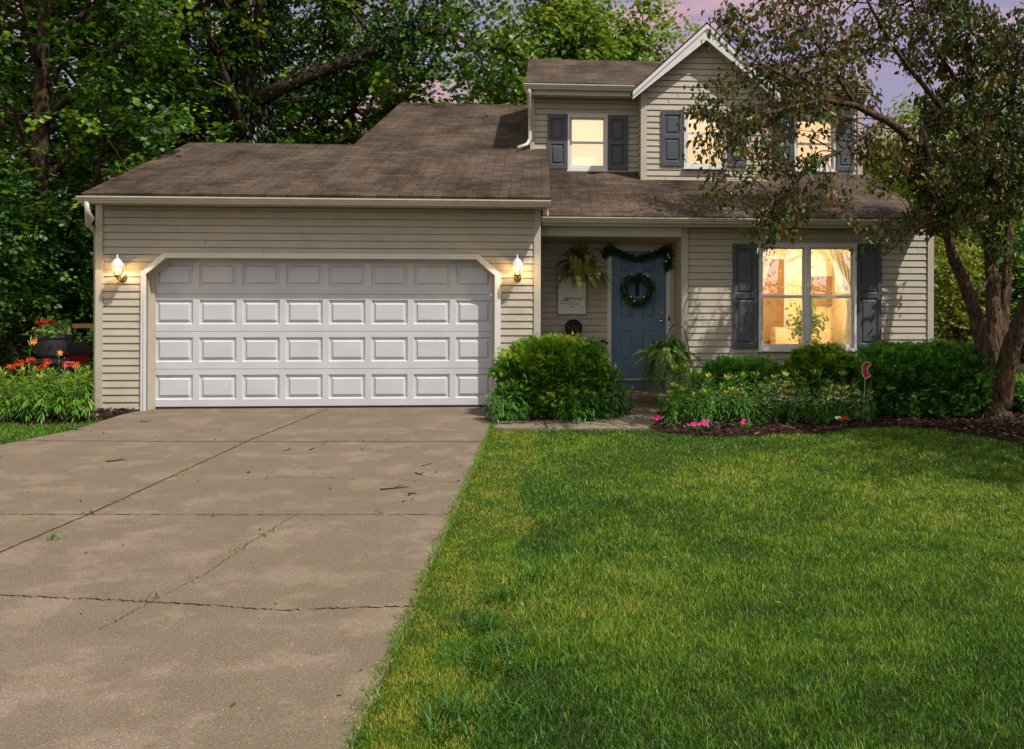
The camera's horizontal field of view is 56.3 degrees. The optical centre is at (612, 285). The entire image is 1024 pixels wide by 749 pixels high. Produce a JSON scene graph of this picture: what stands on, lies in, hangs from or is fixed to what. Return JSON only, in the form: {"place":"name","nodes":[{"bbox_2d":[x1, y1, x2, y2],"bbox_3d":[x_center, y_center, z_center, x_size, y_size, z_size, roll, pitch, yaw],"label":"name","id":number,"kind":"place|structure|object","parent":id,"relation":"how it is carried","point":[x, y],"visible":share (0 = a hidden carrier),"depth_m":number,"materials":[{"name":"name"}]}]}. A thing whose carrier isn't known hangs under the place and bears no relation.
{"place":"outdoors","nodes":[
{"label":"outdoors","id":0,"kind":"place"},
{"bbox_2d":[0,407,627,748],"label":"driveway","id":1,"kind":"structure","parent":0,"point":[182,661],"depth_m":6.01,"materials":[{"name":"concrete"}]},
{"bbox_2d":[38,421,549,601],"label":"joint weeds","id":2,"kind":"object","parent":1,"relation":"on","point":[53,535],"visible":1,"depth_m":6.72,"materials":[{"name":"green plant"}]},
{"bbox_2d":[340,422,496,748],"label":"edge grass","id":3,"kind":"structure","parent":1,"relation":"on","point":[463,491],"depth_m":5.32,"materials":[{"name":"green plant"}]},
{"bbox_2d":[0,294,1023,748],"bbox_3d":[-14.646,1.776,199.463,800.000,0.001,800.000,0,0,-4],"label":"ground","id":4,"kind":"structure","parent":0,"point":[496,610],"depth_m":5.48,"materials":[{"name":"plant"}]},
{"bbox_2d":[0,144,91,345],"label":"understory shrub","id":5,"kind":"object","parent":4,"relation":"on","point":[2,176],"visible":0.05,"depth_m":21.10,"materials":[{"name":"green plant"}]},
{"bbox_2d":[0,165,94,378],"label":"understory shrub","id":6,"kind":"object","parent":4,"relation":"on","point":[22,291],"visible":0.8,"depth_m":17.81,"materials":[{"name":"green plant"}]},
{"bbox_2d":[0,164,95,365],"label":"understory shrub","id":7,"kind":"object","parent":4,"relation":"on","point":[88,320],"visible":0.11,"depth_m":19.45,"materials":[{"name":"green plant"}]},
{"bbox_2d":[0,418,107,444],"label":"side lawn grass","id":8,"kind":"structure","parent":4,"relation":"on","point":[15,432],"depth_m":11.58,"materials":[{"name":"green plant"}]},
{"bbox_2d":[0,160,115,367],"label":"understory shrub","id":9,"kind":"object","parent":4,"relation":"on","point":[61,197],"visible":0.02,"depth_m":20.87,"materials":[{"name":"green plant"}]},
{"bbox_2d":[0,397,139,425],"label":"mulch bed","id":10,"kind":"object","parent":4,"relation":"on","point":[56,422],"visible":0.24,"depth_m":12.47,"materials":[{"name":"brown wood"}]},
{"bbox_2d":[0,376,18,420],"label":"lily plant","id":11,"kind":"object","parent":10,"relation":"on","point":[6,387],"visible":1,"depth_m":12.28,"materials":[{"name":"green plant"}]},
{"bbox_2d":[6,373,24,417],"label":"lily plant","id":12,"kind":"object","parent":10,"relation":"on","point":[15,409],"visible":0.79,"depth_m":12.57,"materials":[{"name":"green plant"}]},
{"bbox_2d":[10,366,30,413],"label":"lily plant","id":13,"kind":"object","parent":10,"relation":"on","point":[22,369],"visible":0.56,"depth_m":12.80,"materials":[{"name":"green plant"}]},
{"bbox_2d":[16,378,36,423],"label":"lily plant","id":14,"kind":"object","parent":10,"relation":"on","point":[28,402],"visible":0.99,"depth_m":12.21,"materials":[{"name":"green plant"}]},
{"bbox_2d":[19,367,45,417],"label":"lily plant","id":15,"kind":"object","parent":10,"relation":"on","point":[32,380],"visible":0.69,"depth_m":12.45,"materials":[{"name":"green plant"}]},
{"bbox_2d":[29,374,53,422],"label":"lily plant","id":16,"kind":"object","parent":10,"relation":"on","point":[42,401],"visible":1,"depth_m":12.15,"materials":[{"name":"green plant"}]},
{"bbox_2d":[33,366,59,416],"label":"lily plant","id":17,"kind":"object","parent":10,"relation":"on","point":[47,376],"visible":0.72,"depth_m":12.55,"materials":[{"name":"green plant"}]},
{"bbox_2d":[21,318,81,403],"bbox_3d":[-8.118,1.118,13.721,0.710,1.296,0.608,0,0,-38],"label":"planter","id":18,"kind":"object","parent":10,"relation":"on","point":[50,343],"visible":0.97,"depth_m":13.64,"materials":[{"name":"plastic"}]},
{"bbox_2d":[42,369,62,414],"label":"lily plant","id":19,"kind":"object","parent":10,"relation":"on","point":[52,376],"visible":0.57,"depth_m":12.72,"materials":[{"name":"green plant"}]},
{"bbox_2d":[49,372,70,419],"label":"lily plant","id":20,"kind":"object","parent":10,"relation":"on","point":[58,407],"visible":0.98,"depth_m":12.33,"materials":[{"name":"green plant"}]},
{"bbox_2d":[63,376,85,421],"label":"lily plant","id":21,"kind":"object","parent":10,"relation":"on","point":[75,409],"visible":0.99,"depth_m":12.24,"materials":[{"name":"green plant"}]},
{"bbox_2d":[57,341,92,393],"bbox_3d":[-8.044,1.328,14.140,0.320,0.976,0.450,0,0,24],"label":"grill","id":22,"kind":"object","parent":10,"relation":"on","point":[78,351],"visible":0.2,"depth_m":14.12,"materials":[{"name":"red metal"}]},
{"bbox_2d":[66,363,89,417],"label":"lily plant","id":23,"kind":"object","parent":10,"relation":"on","point":[79,369],"visible":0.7,"depth_m":12.53,"materials":[{"name":"green plant"}]},
{"bbox_2d":[76,369,99,420],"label":"lily plant","id":24,"kind":"object","parent":10,"relation":"on","point":[88,408],"visible":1,"depth_m":12.32,"materials":[{"name":"green plant"}]},
{"bbox_2d":[68,323,92,395],"bbox_3d":[-8.320,1.178,15.031,0.544,1.175,0.070,0,0,-4],"label":"wooden rail","id":25,"kind":"object","parent":4,"relation":"on","point":[71,338],"visible":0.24,"depth_m":14.99,"materials":[{"name":"brown wood"}]},
{"bbox_2d":[0,0,199,217],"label":"maple tree","id":26,"kind":"object","parent":4,"relation":"on","point":[12,28],"visible":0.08,"depth_m":22.88,"materials":[{"name":"green plant"}]},
{"bbox_2d":[0,0,231,334],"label":"maple tree","id":27,"kind":"object","parent":4,"relation":"on","point":[51,163],"visible":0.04,"depth_m":25.75,"materials":[{"name":"green plant"}]},
{"bbox_2d":[0,0,251,374],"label":"maple tree","id":28,"kind":"object","parent":4,"relation":"on","point":[35,150],"visible":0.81,"depth_m":18.64,"materials":[{"name":"green plant"}]},
{"bbox_2d":[0,0,348,213],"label":"maple tree","id":29,"kind":"object","parent":4,"relation":"on","point":[121,149],"visible":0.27,"depth_m":20.49,"materials":[{"name":"green plant"}]},
{"bbox_2d":[0,0,359,206],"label":"maple tree","id":30,"kind":"object","parent":4,"relation":"on","point":[186,38],"visible":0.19,"depth_m":23.20,"materials":[{"name":"green plant"}]},
{"bbox_2d":[125,0,304,159],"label":"maple tree","id":31,"kind":"object","parent":4,"relation":"on","point":[217,27],"visible":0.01,"depth_m":34.98,"materials":[{"name":"green plant"}]},
{"bbox_2d":[7,0,570,196],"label":"maple tree","id":32,"kind":"object","parent":4,"relation":"on","point":[251,101],"visible":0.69,"depth_m":22.94,"materials":[{"name":"green plant"}]},
{"bbox_2d":[169,0,467,208],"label":"maple tree","id":33,"kind":"object","parent":4,"relation":"on","point":[323,131],"visible":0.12,"depth_m":27.39,"materials":[{"name":"green plant"}]},
{"bbox_2d":[281,0,430,208],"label":"maple tree","id":34,"kind":"object","parent":4,"relation":"on","point":[352,118],"visible":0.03,"depth_m":30.30,"materials":[{"name":"green plant"}]},
{"bbox_2d":[201,0,529,208],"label":"maple tree","id":35,"kind":"object","parent":4,"relation":"on","point":[420,78],"visible":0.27,"depth_m":25.74,"materials":[{"name":"green plant"}]},
{"bbox_2d":[376,559,565,748],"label":"coarse grass","id":36,"kind":"structure","parent":4,"relation":"on","point":[478,664],"depth_m":4.43,"materials":[{"name":"green plant"}]},
{"bbox_2d":[435,55,545,208],"bbox_3d":[-3.733,-3.089,32.632,6.850,9.900,6.467,0,0,37],"label":"maple tree","id":37,"kind":"object","parent":4,"relation":"on","point":[516,97],"visible":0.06,"depth_m":32.19,"materials":[{"name":"green plant"}]},
{"bbox_2d":[76,22,937,410],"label":"house","id":38,"kind":"structure","parent":4,"relation":"on","point":[274,274],"depth_m":14.27,"materials":[{"name":"plastic"}]},
{"bbox_2d":[109,254,126,283],"bbox_3d":[-6.907,-0.228,13.275,0.200,0.427,0.270,0,0,-4],"label":"wall lantern","id":39,"kind":"object","parent":38,"relation":"attached to","point":[121,276],"depth_m":13.23,"materials":[{"name":"gold metal"}]},
{"bbox_2d":[155,262,491,408],"bbox_3d":[-4.172,0.680,13.824,4.920,2.187,0.056,0,0,-4],"label":"garage door","id":40,"kind":"structure","parent":38,"relation":"in","point":[257,328],"depth_m":13.80,"materials":[{"name":"white metal"}]},
{"bbox_2d":[510,254,523,283],"bbox_3d":[-1.371,-0.241,13.681,0.200,0.427,0.270,0,0,-4],"label":"wall lantern","id":41,"kind":"object","parent":38,"relation":"attached to","point":[517,261],"depth_m":13.63,"materials":[{"name":"gold metal"}]},
{"bbox_2d":[557,275,586,314],"bbox_3d":[-0.659,0.151,15.451,0.478,0.649,0.040,0,0,-4],"label":"wall sign","id":42,"kind":"object","parent":38,"relation":"attached to","point":[570,301],"visible":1,"depth_m":15.44,"materials":[{"name":"white"}]},
{"bbox_2d":[565,319,582,336],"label":"topiary","id":43,"kind":"object","parent":38,"relation":"on","point":[571,322],"visible":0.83,"depth_m":15.10,"materials":[{"name":"green plant"}]},
{"bbox_2d":[551,243,612,296],"bbox_3d":[-0.474,-0.234,14.976,1.016,0.898,1.095,0,0,-4],"label":"hanging fern","id":44,"kind":"object","parent":38,"relation":"hanging from","point":[580,268],"visible":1,"depth_m":14.82,"materials":[{"name":"green plant"}]},
{"bbox_2d":[567,113,607,171],"bbox_3d":[-0.452,-2.574,17.170,0.748,1.041,0.165,0,0,-4],"label":"window","id":45,"kind":"structure","parent":38,"relation":"in","point":[587,133],"depth_m":17.24,"materials":[{"name":"beige glass"}]},
{"bbox_2d":[600,244,673,274],"bbox_3d":[0.408,-0.433,15.498,1.247,0.507,0.171,0,0,-4],"label":"garland","id":46,"kind":"object","parent":38,"relation":"attached to","point":[664,251],"visible":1,"depth_m":15.49,"materials":[{"name":"green plant"}]},
{"bbox_2d":[620,272,654,307],"bbox_3d":[0.410,0.077,15.484,0.580,0.602,0.137,0,0,-4],"label":"door wreath","id":47,"kind":"object","parent":38,"relation":"attached to","point":[636,279],"depth_m":15.47,"materials":[{"name":"green plant"}]},
{"bbox_2d":[611,252,665,377],"bbox_3d":[0.430,0.480,15.586,0.902,2.076,0.115,0,0,-4],"label":"front door","id":48,"kind":"structure","parent":38,"relation":"in","point":[632,329],"depth_m":15.60,"materials":[{"name":"blue wood"}]},
{"bbox_2d":[683,108,727,169],"bbox_3d":[1.629,-2.573,16.721,0.789,1.068,0.165,0,0,-4],"label":"window","id":49,"kind":"structure","parent":38,"relation":"in","point":[689,157],"depth_m":16.79,"materials":[{"name":"glass"}]},
{"bbox_2d":[757,243,857,351],"bbox_3d":[3.050,0.223,14.987,1.598,1.779,0.297,0,0,-4],"label":"window","id":50,"kind":"structure","parent":38,"relation":"in","point":[807,291],"depth_m":14.92,"materials":[{"name":"clear glass"}]},
{"bbox_2d":[793,115,836,171],"bbox_3d":[3.713,-2.599,17.476,0.802,1.031,0.165,0,0,-4],"label":"window","id":51,"kind":"structure","parent":38,"relation":"in","point":[804,140],"depth_m":17.54,"materials":[{"name":"glass"}]},
{"bbox_2d":[0,77,1023,329],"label":"woodland","id":52,"kind":"object","parent":4,"relation":"on","point":[208,139],"depth_m":39.05,"materials":[{"name":"green plant"}]},
{"bbox_2d":[462,0,654,208],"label":"maple tree","id":53,"kind":"object","parent":4,"relation":"on","point":[599,43],"visible":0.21,"depth_m":29.32,"materials":[{"name":"green plant"}]},
{"bbox_2d":[496,403,631,421],"bbox_3d":[-0.650,1.809,13.839,2.119,0.058,2.402,0,0,-4],"label":"mulch bed","id":54,"kind":"object","parent":4,"relation":"on","point":[534,419],"visible":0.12,"depth_m":12.71,"materials":[{"name":"brown wood"}]},
{"bbox_2d":[486,386,500,421],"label":"lily plant","id":55,"kind":"object","parent":54,"relation":"on","point":[493,409],"visible":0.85,"depth_m":12.46,"materials":[{"name":"green plant"}]},
{"bbox_2d":[492,382,511,419],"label":"lily plant","id":56,"kind":"object","parent":54,"relation":"on","point":[502,402],"visible":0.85,"depth_m":12.52,"materials":[{"name":"green plant"}]},
{"bbox_2d":[504,378,521,420],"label":"lily plant","id":57,"kind":"object","parent":54,"relation":"on","point":[514,384],"visible":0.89,"depth_m":12.57,"materials":[{"name":"green plant"}]},
{"bbox_2d":[486,331,615,417],"bbox_3d":[-0.831,1.223,13.261,1.852,1.243,1.496,0,0,-4],"label":"yew bush","id":58,"kind":"object","parent":54,"relation":"on","point":[543,368],"visible":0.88,"depth_m":12.81,"materials":[{"name":"green plant"}]},
{"bbox_2d":[597,387,612,417],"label":"lily plant","id":59,"kind":"object","parent":54,"relation":"on","point":[607,408],"visible":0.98,"depth_m":12.71,"materials":[{"name":"green plant"}]},
{"bbox_2d":[596,371,619,416],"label":"lily plant","id":60,"kind":"object","parent":54,"relation":"on","point":[608,378],"visible":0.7,"depth_m":13.00,"materials":[{"name":"green plant"}]},
{"bbox_2d":[607,379,622,417],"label":"lily plant","id":61,"kind":"object","parent":54,"relation":"on","point":[613,408],"visible":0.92,"depth_m":12.91,"materials":[{"name":"green plant"}]},
{"bbox_2d":[605,362,625,413],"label":"lily plant","id":62,"kind":"object","parent":54,"relation":"on","point":[615,373],"visible":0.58,"depth_m":13.12,"materials":[{"name":"green plant"}]},
{"bbox_2d":[611,370,631,412],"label":"lily plant","id":63,"kind":"object","parent":54,"relation":"on","point":[619,391],"visible":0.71,"depth_m":13.20,"materials":[{"name":"green plant"}]},
{"bbox_2d":[557,0,700,251],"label":"maple tree","id":64,"kind":"object","parent":4,"relation":"on","point":[636,51],"visible":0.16,"depth_m":31.55,"materials":[{"name":"green plant"}]},
{"bbox_2d":[651,399,1023,445],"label":"mulch bed","id":65,"kind":"object","parent":4,"relation":"on","point":[668,430],"visible":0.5,"depth_m":11.89,"materials":[{"name":"brown wood"}]},
{"bbox_2d":[663,323,691,367],"bbox_3d":[0.987,1.223,14.060,0.483,1.340,0.015,0,0,-4],"label":"shepherd hook","id":66,"kind":"object","parent":65,"relation":"on","point":[684,332],"visible":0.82,"depth_m":14.06,"materials":[{"name":"black metal"}]},
{"bbox_2d":[632,333,702,403],"bbox_3d":[0.820,1.277,14.050,1.146,1.144,1.047,0,0,17],"label":"hanging fern","id":67,"kind":"object","parent":66,"relation":"hanging from","point":[662,356],"visible":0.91,"depth_m":13.87,"materials":[{"name":"plant"}]},
{"bbox_2d":[664,363,692,411],"bbox_3d":[0.885,1.425,12.993,0.426,0.782,0.404,0,0,25],"label":"lily plant","id":68,"kind":"object","parent":65,"relation":"on","point":[675,369],"visible":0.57,"depth_m":12.97,"materials":[{"name":"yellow plant"}]},
{"bbox_2d":[673,385,689,422],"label":"lily plant","id":69,"kind":"object","parent":65,"relation":"on","point":[682,389],"visible":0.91,"depth_m":12.32,"materials":[{"name":"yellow plant"}]},
{"bbox_2d":[672,361,695,408],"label":"lily plant","id":70,"kind":"object","parent":65,"relation":"on","point":[685,367],"visible":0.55,"depth_m":13.06,"materials":[{"name":"green plant"}]},
{"bbox_2d":[682,368,700,414],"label":"lily plant","id":71,"kind":"object","parent":65,"relation":"on","point":[692,376],"visible":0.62,"depth_m":13.04,"materials":[{"name":"green plant"}]},
{"bbox_2d":[684,392,701,422],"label":"lily plant","id":72,"kind":"object","parent":65,"relation":"on","point":[693,406],"visible":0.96,"depth_m":12.22,"materials":[{"name":"green plant"}]},
{"bbox_2d":[699,388,714,424],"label":"lily plant","id":73,"kind":"object","parent":65,"relation":"on","point":[706,418],"visible":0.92,"depth_m":12.14,"materials":[{"name":"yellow plant"}]},
{"bbox_2d":[698,372,721,415],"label":"lily plant","id":74,"kind":"object","parent":65,"relation":"on","point":[708,375],"visible":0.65,"depth_m":12.98,"materials":[{"name":"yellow plant"}]},
{"bbox_2d":[712,381,727,421],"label":"lily plant","id":75,"kind":"object","parent":65,"relation":"on","point":[721,412],"visible":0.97,"depth_m":12.34,"materials":[{"name":"green plant"}]},
{"bbox_2d":[723,386,739,422],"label":"lily plant","id":76,"kind":"object","parent":65,"relation":"on","point":[731,390],"visible":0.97,"depth_m":12.28,"materials":[{"name":"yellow plant"}]},
{"bbox_2d":[690,353,791,407],"bbox_3d":[1.877,1.410,13.936,1.544,0.884,1.082,0,0,-4],"label":"yew bush","id":77,"kind":"object","parent":65,"relation":"on","point":[748,365],"visible":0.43,"depth_m":13.71,"materials":[{"name":"green plant"}]},
{"bbox_2d":[734,389,750,420],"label":"lily plant","id":78,"kind":"object","parent":65,"relation":"on","point":[741,412],"visible":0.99,"depth_m":12.24,"materials":[{"name":"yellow plant"}]},
{"bbox_2d":[749,390,763,423],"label":"lily plant","id":79,"kind":"object","parent":65,"relation":"on","point":[755,409],"visible":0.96,"depth_m":12.30,"materials":[{"name":"green plant"}]},
{"bbox_2d":[757,389,773,422],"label":"lily plant","id":80,"kind":"object","parent":65,"relation":"on","point":[765,393],"visible":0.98,"depth_m":12.33,"materials":[{"name":"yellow plant"}]},
{"bbox_2d":[766,380,783,422],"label":"lily plant","id":81,"kind":"object","parent":65,"relation":"on","point":[774,386],"visible":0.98,"depth_m":12.38,"materials":[{"name":"green plant"}]},
{"bbox_2d":[781,388,794,422],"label":"lily plant","id":82,"kind":"object","parent":65,"relation":"on","point":[790,410],"visible":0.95,"depth_m":12.40,"materials":[{"name":"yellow plant"}]},
{"bbox_2d":[788,388,804,419],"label":"lily plant","id":83,"kind":"object","parent":65,"relation":"on","point":[795,407],"visible":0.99,"depth_m":12.39,"materials":[{"name":"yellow plant"}]},
{"bbox_2d":[797,386,813,421],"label":"lily plant","id":84,"kind":"object","parent":65,"relation":"on","point":[805,400],"visible":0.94,"depth_m":12.44,"materials":[{"name":"green plant"}]},
{"bbox_2d":[804,367,822,412],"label":"lily plant","id":85,"kind":"object","parent":65,"relation":"on","point":[813,373],"visible":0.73,"depth_m":13.23,"materials":[{"name":"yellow plant"}]},
{"bbox_2d":[780,339,861,405],"bbox_3d":[3.056,1.312,14.027,1.299,1.084,1.074,0,0,-4],"label":"boxwood bush","id":86,"kind":"object","parent":65,"relation":"on","point":[834,359],"visible":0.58,"depth_m":13.75,"materials":[{"name":"green plant"}]},
{"bbox_2d":[818,387,834,424],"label":"lily plant","id":87,"kind":"object","parent":65,"relation":"on","point":[826,391],"visible":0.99,"depth_m":12.30,"materials":[{"name":"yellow plant"}]},
{"bbox_2d":[835,384,853,419],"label":"lily plant","id":88,"kind":"object","parent":65,"relation":"on","point":[840,399],"visible":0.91,"depth_m":12.47,"materials":[{"name":"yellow plant"}]},
{"bbox_2d":[671,0,1023,418],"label":"pear tree","id":89,"kind":"object","parent":65,"relation":"on","point":[983,199],"visible":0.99,"depth_m":12.12,"materials":[{"name":"green plant"}]},
{"bbox_2d":[849,390,864,420],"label":"lily plant","id":90,"kind":"object","parent":65,"relation":"on","point":[856,404],"visible":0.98,"depth_m":12.42,"materials":[{"name":"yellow plant"}]},
{"bbox_2d":[859,388,877,422],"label":"lily plant","id":91,"kind":"object","parent":65,"relation":"on","point":[867,410],"visible":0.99,"depth_m":12.40,"materials":[{"name":"green plant"}]},
{"bbox_2d":[845,337,1001,418],"bbox_3d":[4.363,1.288,13.300,2.030,1.147,1.558,0,0,-4],"label":"yew bush","id":92,"kind":"object","parent":65,"relation":"on","point":[940,377],"visible":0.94,"depth_m":12.82,"materials":[{"name":"green plant"}]},
{"bbox_2d":[1012,373,1023,412],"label":"garden plant","id":93,"kind":"object","parent":65,"relation":"on","point":[1018,401],"visible":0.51,"depth_m":13.34,"materials":[{"name":"green plant"}]},
{"bbox_2d":[862,104,964,306],"bbox_3d":[7.014,-1.343,24.142,5.675,6.510,5.251,0,0,-4],"label":"young tree","id":94,"kind":"object","parent":4,"relation":"on","point":[871,168],"visible":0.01,"depth_m":24.45,"materials":[{"name":"green plant"}]},
{"bbox_2d":[869,71,1023,339],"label":"young tree","id":95,"kind":"object","parent":4,"relation":"on","point":[902,117],"visible":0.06,"depth_m":21.33,"materials":[{"name":"green plant"}]},
{"bbox_2d":[915,76,1023,362],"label":"young tree","id":96,"kind":"object","parent":4,"relation":"on","point":[1019,115],"visible":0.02,"depth_m":22.49,"materials":[{"name":"green plant"}]},
{"bbox_2d":[934,229,1018,345],"bbox_3d":[6.340,0.360,18.305,2.807,3.243,3.490,0,0,-4],"label":"understory shrub","id":97,"kind":"object","parent":4,"relation":"on","point":[947,275],"visible":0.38,"depth_m":17.82,"materials":[{"name":"green plant"}]},
{"bbox_2d":[934,219,1023,363],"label":"understory shrub","id":98,"kind":"object","parent":4,"relation":"on","point":[956,315],"visible":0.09,"depth_m":19.44,"materials":[{"name":"green plant"}]},
{"bbox_2d":[956,209,1023,370],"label":"understory shrub","id":99,"kind":"object","parent":4,"relation":"on","point":[1019,244],"visible":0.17,"depth_m":18.36,"materials":[{"name":"green plant"}]},
{"bbox_2d":[985,232,1023,286],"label":"maple tree","id":100,"kind":"object","parent":4,"relation":"on","point":[1021,259],"visible":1,"depth_m":8.69,"materials":[{"name":"green plant"}]},
{"bbox_2d":[1,0,1023,208],"label":"sky","id":101,"kind":"structure","parent":0,"point":[890,84],"materials":[{"name":"purple"}]},
{"bbox_2d":[495,404,668,430],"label":"path","id":102,"kind":"structure","parent":0,"point":[640,417],"depth_m":12.34,"materials":[{"name":"concrete"}]},
{"bbox_2d":[577,389,591,422],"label":"lily plant","id":103,"kind":"object","parent":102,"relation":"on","point":[587,397],"visible":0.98,"depth_m":12.49,"materials":[{"name":"green plant"}]},
{"bbox_2d":[586,391,599,421],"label":"lily plant","id":104,"kind":"object","parent":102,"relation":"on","point":[592,415],"visible":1,"depth_m":12.54,"materials":[{"name":"green plant"}]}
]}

